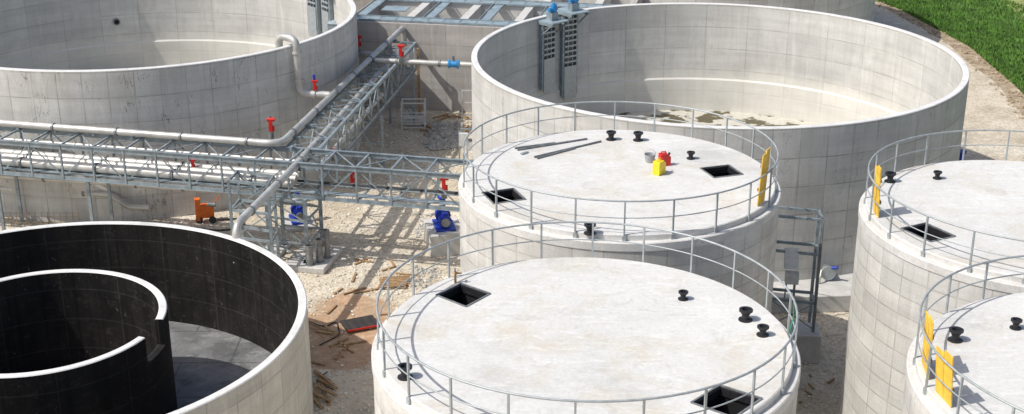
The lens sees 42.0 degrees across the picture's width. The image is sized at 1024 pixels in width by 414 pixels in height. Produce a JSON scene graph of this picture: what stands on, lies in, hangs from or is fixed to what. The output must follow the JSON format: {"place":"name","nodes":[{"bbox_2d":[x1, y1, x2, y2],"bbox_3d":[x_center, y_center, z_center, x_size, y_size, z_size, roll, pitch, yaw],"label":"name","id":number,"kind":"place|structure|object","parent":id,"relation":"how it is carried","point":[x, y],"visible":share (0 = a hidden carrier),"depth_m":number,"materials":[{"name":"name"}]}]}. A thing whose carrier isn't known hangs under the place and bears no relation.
{"place":"outdoors","nodes":[
{"label":"outdoors","id":0,"kind":"place"},
{"bbox_2d":[353,0,372,11],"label":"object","id":1,"kind":"object","parent":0,"point":[360,4],"visible":0.02,"depth_m":100.77,"materials":[{"name":"grey concrete"}]},
{"bbox_2d":[454,268,461,282],"bbox_3d":[-1.528,1.949,37.596,0.215,0.415,0.200,0,21,0],"label":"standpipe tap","id":2,"kind":"object","parent":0,"point":[455,277],"visible":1,"depth_m":37.55,"materials":[{"name":"metal"}]},
{"bbox_2d":[0,5,1023,413],"bbox_3d":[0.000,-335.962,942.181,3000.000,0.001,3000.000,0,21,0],"label":"gravel ground","id":3,"kind":"structure","parent":0,"point":[994,109],"depth_m":62.97,"materials":[{"name":"beige gravel"}]},
{"bbox_2d":[3,212,79,225],"bbox_3d":[-22.700,0.589,64.389,3.623,0.750,0.022,0,21,0],"label":"rebar starter mesh","id":4,"kind":"object","parent":3,"relation":"on","point":[42,222],"visible":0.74,"depth_m":64.44,"materials":[{"name":"metal"}]},
{"bbox_2d":[0,221,313,413],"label":"black lined concrete tank","id":5,"kind":"object","parent":3,"relation":"on","point":[114,317],"visible":1,"depth_m":49.45,"materials":[{"name":"black concrete"}]},
{"bbox_2d":[0,0,361,221],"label":"open concrete digester tank","id":6,"kind":"object","parent":3,"relation":"on","point":[216,67],"visible":0.75,"depth_m":66.86,"materials":[{"name":"concrete"}]},
{"bbox_2d":[194,196,219,223],"bbox_3d":[-14.802,0.085,64.911,1.239,1.318,0.746,0,21,0],"label":"orange compressor","id":7,"kind":"object","parent":3,"relation":"on","point":[203,210],"visible":1,"depth_m":64.73,"materials":[{"name":"paint"}]},
{"bbox_2d":[189,218,244,230],"bbox_3d":[-14.649,0.923,64.357,3.454,0.130,1.399,-6,22,-16],"label":"black hose","id":8,"kind":"object","parent":3,"relation":"on","point":[217,229],"visible":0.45,"depth_m":64.05,"materials":[{"name":"black rubber"}]},
{"bbox_2d":[0,26,473,262],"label":"steel pipe bridge","id":9,"kind":"structure","parent":3,"relation":"on","point":[192,175],"depth_m":61.04,"materials":[{"name":"silver metal"}]},
{"bbox_2d":[284,184,315,232],"bbox_3d":[-10.350,-0.055,64.462,1.440,1.900,1.980,-6,22,-16],"label":"blue pump","id":10,"kind":"object","parent":3,"relation":"on","point":[297,211],"visible":0.56,"depth_m":64.19,"materials":[{"name":"metal"}]},
{"bbox_2d":[266,241,341,273],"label":"bridge foundation plinth","id":11,"kind":"structure","parent":3,"relation":"on","point":[295,263],"depth_m":60.00,"materials":[{"name":"concrete"}]},
{"bbox_2d":[305,228,331,266],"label":"upright pipe stubs","id":12,"kind":"object","parent":11,"relation":"on","point":[321,249],"visible":1,"depth_m":59.55,"materials":[{"name":"metal"}]},
{"bbox_2d":[309,321,339,389],"bbox_3d":[-7.165,5.705,52.008,1.173,0.052,5.952,-4,21,-10],"label":"loose cable","id":13,"kind":"object","parent":3,"relation":"on","point":[327,341],"visible":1,"depth_m":53.40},
{"bbox_2d":[313,370,337,408],"bbox_3d":[-6.936,6.692,49.250,1.047,0.205,2.980,-2,21,-5],"label":"broken timber pallet","id":14,"kind":"object","parent":3,"relation":"on","point":[322,379],"visible":0.91,"depth_m":49.05,"materials":[{"name":"brown wood"}]},
{"bbox_2d":[309,322,341,338],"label":"rebar offcuts","id":15,"kind":"object","parent":3,"relation":"on","point":[315,325],"visible":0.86,"depth_m":53.78,"materials":[{"name":"brown metal"}]},
{"bbox_2d":[327,18,336,30],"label":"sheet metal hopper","id":16,"kind":"object","parent":3,"relation":"on","point":[331,24],"visible":0.12,"depth_m":79.76,"materials":[{"name":"metal"}]},
{"bbox_2d":[339,315,379,331],"bbox_3d":[-6.192,4.778,54.248,1.400,0.197,1.038,-9,23,-22],"label":"shuttering panel","id":17,"kind":"object","parent":3,"relation":"on","point":[359,323],"visible":0.98,"depth_m":54.16,"materials":[{"name":"red paint"}]},
{"bbox_2d":[311,257,418,365],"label":"timber offcuts","id":18,"kind":"object","parent":3,"relation":"on","point":[334,306],"visible":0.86,"depth_m":55.69,"materials":[{"name":"brown wood"}]},
{"bbox_2d":[378,275,409,288],"bbox_3d":[-5.155,3.296,58.154,1.353,0.145,1.308,0,21,0],"label":"wooden pallet","id":19,"kind":"object","parent":3,"relation":"on","point":[395,281],"visible":0.91,"depth_m":58.14,"materials":[{"name":"brown wood"}]},
{"bbox_2d":[401,98,425,129],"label":"steel access stand","id":20,"kind":"object","parent":3,"relation":"on","point":[403,122],"visible":1,"depth_m":78.81,"materials":[{"name":"grey metal"}]},
{"bbox_2d":[417,48,420,114],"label":"timber post","id":21,"kind":"object","parent":3,"relation":"on","point":[418,80],"visible":0.89,"depth_m":80.75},
{"bbox_2d":[414,120,464,289],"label":"rubble heap","id":22,"kind":"object","parent":3,"relation":"on","point":[439,140],"visible":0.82,"depth_m":76.33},
{"bbox_2d":[424,189,459,256],"bbox_3d":[-3.150,0.588,61.602,1.600,2.750,2.200,-4,21,-11],"label":"blue pump","id":23,"kind":"object","parent":3,"relation":"on","point":[442,226],"visible":0.8,"depth_m":61.03,"materials":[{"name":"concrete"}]},
{"bbox_2d":[420,113,470,134],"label":"timber offcuts","id":24,"kind":"object","parent":3,"relation":"on","point":[446,115],"visible":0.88,"depth_m":80.42,"materials":[{"name":"brown wood"}]},
{"bbox_2d":[458,128,471,158],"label":"equipment rack","id":25,"kind":"object","parent":3,"relation":"on","point":[462,136],"visible":0.52,"depth_m":72.94,"materials":[{"name":"metal"}]},
{"bbox_2d":[461,90,471,119],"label":"site barrier","id":26,"kind":"object","parent":3,"relation":"on","point":[464,102],"visible":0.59,"depth_m":80.25,"materials":[{"name":"grey metal"}]},
{"bbox_2d":[357,0,642,112],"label":"basin walls","id":27,"kind":"structure","parent":3,"relation":"on","point":[441,87],"depth_m":81.79,"materials":[{"name":"concrete"}]},
{"bbox_2d":[357,0,620,26],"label":"steel gratings","id":28,"kind":"object","parent":27,"relation":"on","point":[485,20],"visible":0.64,"depth_m":83.93,"materials":[{"name":"grey metal"}]},
{"bbox_2d":[371,221,800,413],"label":"covered concrete silo tank","id":29,"kind":"object","parent":3,"relation":"on","point":[575,335],"visible":1,"depth_m":34.09,"materials":[{"name":"concrete"}]},
{"bbox_2d":[790,302,793,334],"bbox_3d":[7.168,2.894,34.041,0.145,1.007,0.064,-20,28,-41],"label":"green rope","id":30,"kind":"object","parent":29,"relation":"attached to","point":[792,319],"visible":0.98,"depth_m":34.05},
{"bbox_2d":[458,101,780,312],"bbox_3d":[3.680,2.060,47.204,11.060,10.421,11.060,0,21,0],"label":"covered concrete silo tank","id":31,"kind":"object","parent":3,"relation":"on","point":[719,194],"visible":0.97,"depth_m":44.00,"materials":[{"name":"concrete"}]},
{"bbox_2d":[514,138,600,158],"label":"scaffold tubes","id":32,"kind":"object","parent":31,"relation":"on","point":[542,145],"visible":1,"depth_m":48.83,"materials":[{"name":"metal"}]},
{"bbox_2d":[644,149,655,162],"bbox_3d":[4.900,-1.825,47.340,0.420,0.458,0.420,0,21,0],"label":"mortar bucket","id":33,"kind":"object","parent":31,"relation":"on","point":[649,157],"visible":0.99,"depth_m":47.27,"materials":[{"name":"metal"}]},
{"bbox_2d":[652,158,665,175],"bbox_3d":[5.112,-1.437,46.167,0.273,0.584,0.459,16,26,35],"label":"yellow jerrycan","id":34,"kind":"object","parent":31,"relation":"on","point":[659,166],"visible":1,"depth_m":46.05,"materials":[{"name":"plastic"}]},
{"bbox_2d":[658,151,670,165],"bbox_3d":[5.397,-1.730,47.007,0.416,0.528,0.247,-6,22,-16],"label":"red jerrycan","id":35,"kind":"object","parent":31,"relation":"on","point":[665,156],"visible":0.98,"depth_m":46.92,"materials":[{"name":"paint"}]},
{"bbox_2d":[471,0,969,281],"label":"open concrete digester tank","id":36,"kind":"object","parent":3,"relation":"on","point":[830,105],"visible":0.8,"depth_m":72.78,"materials":[{"name":"concrete"}]},
{"bbox_2d":[819,264,838,282],"bbox_3d":[13.371,2.734,56.615,0.842,0.718,0.850,0,21,0],"label":"manway valve","id":37,"kind":"object","parent":36,"relation":"attached to","point":[827,271],"visible":0.88,"depth_m":56.43,"materials":[{"name":"metal"}]},
{"bbox_2d":[959,149,966,160],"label":"side entry mixer","id":38,"kind":"object","parent":36,"relation":"attached to","point":[961,154],"visible":0.16,"depth_m":65.77,"materials":[{"name":"blue paint"}]},
{"bbox_2d":[643,0,874,21],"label":"open concrete digester tank","id":39,"kind":"object","parent":3,"relation":"on","point":[862,9],"visible":0.19,"depth_m":90.62,"materials":[{"name":"grey concrete"}]},
{"bbox_2d":[772,206,824,331],"bbox_3d":[10.734,2.955,51.111,1.907,5.850,1.348,3,21,8],"label":"steel support frame","id":40,"kind":"object","parent":3,"relation":"on","point":[791,258],"visible":0.67,"depth_m":50.47,"materials":[{"name":"grey metal"}]},
{"bbox_2d":[771,273,852,363],"bbox_3d":[12.900,4.222,54.297,5.525,1.200,7.062,0,21,0],"label":"concrete apron","id":41,"kind":"object","parent":3,"relation":"on","point":[834,294],"visible":0.37,"depth_m":55.35,"materials":[{"name":"grey concrete"}]},
{"bbox_2d":[798,374,834,402],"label":"scrap pieces","id":42,"kind":"object","parent":3,"relation":"on","point":[812,387],"visible":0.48,"depth_m":49.45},
{"bbox_2d":[839,129,1023,413],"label":"covered concrete silo tank","id":43,"kind":"object","parent":3,"relation":"on","point":[922,230],"visible":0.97,"depth_m":42.14,"materials":[{"name":"concrete"}]},
{"bbox_2d":[901,255,1023,413],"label":"covered concrete silo tank","id":44,"kind":"object","parent":3,"relation":"on","point":[967,358],"visible":1,"depth_m":33.12,"materials":[{"name":"grey concrete"}]},
{"bbox_2d":[875,0,1023,120],"bbox_3d":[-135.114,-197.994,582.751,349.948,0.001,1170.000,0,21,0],"label":"bare soil verge","id":45,"kind":"structure","parent":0,"point":[980,65],"depth_m":94.33,"materials":[{"name":"brown soil"}]},
{"bbox_2d":[876,0,1023,93],"bbox_3d":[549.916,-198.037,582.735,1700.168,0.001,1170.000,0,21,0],"label":"grass field","id":46,"kind":"structure","parent":0,"point":[1014,20],"depth_m":105.14,"materials":[{"name":"green plant"}]},
{"bbox_2d":[1000,0,1023,20],"bbox_3d":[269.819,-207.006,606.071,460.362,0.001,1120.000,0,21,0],"label":"pale field strip","id":47,"kind":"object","parent":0,"point":[1019,2],"visible":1,"depth_m":110.54,"materials":[{"name":"green plant"}]}
]}

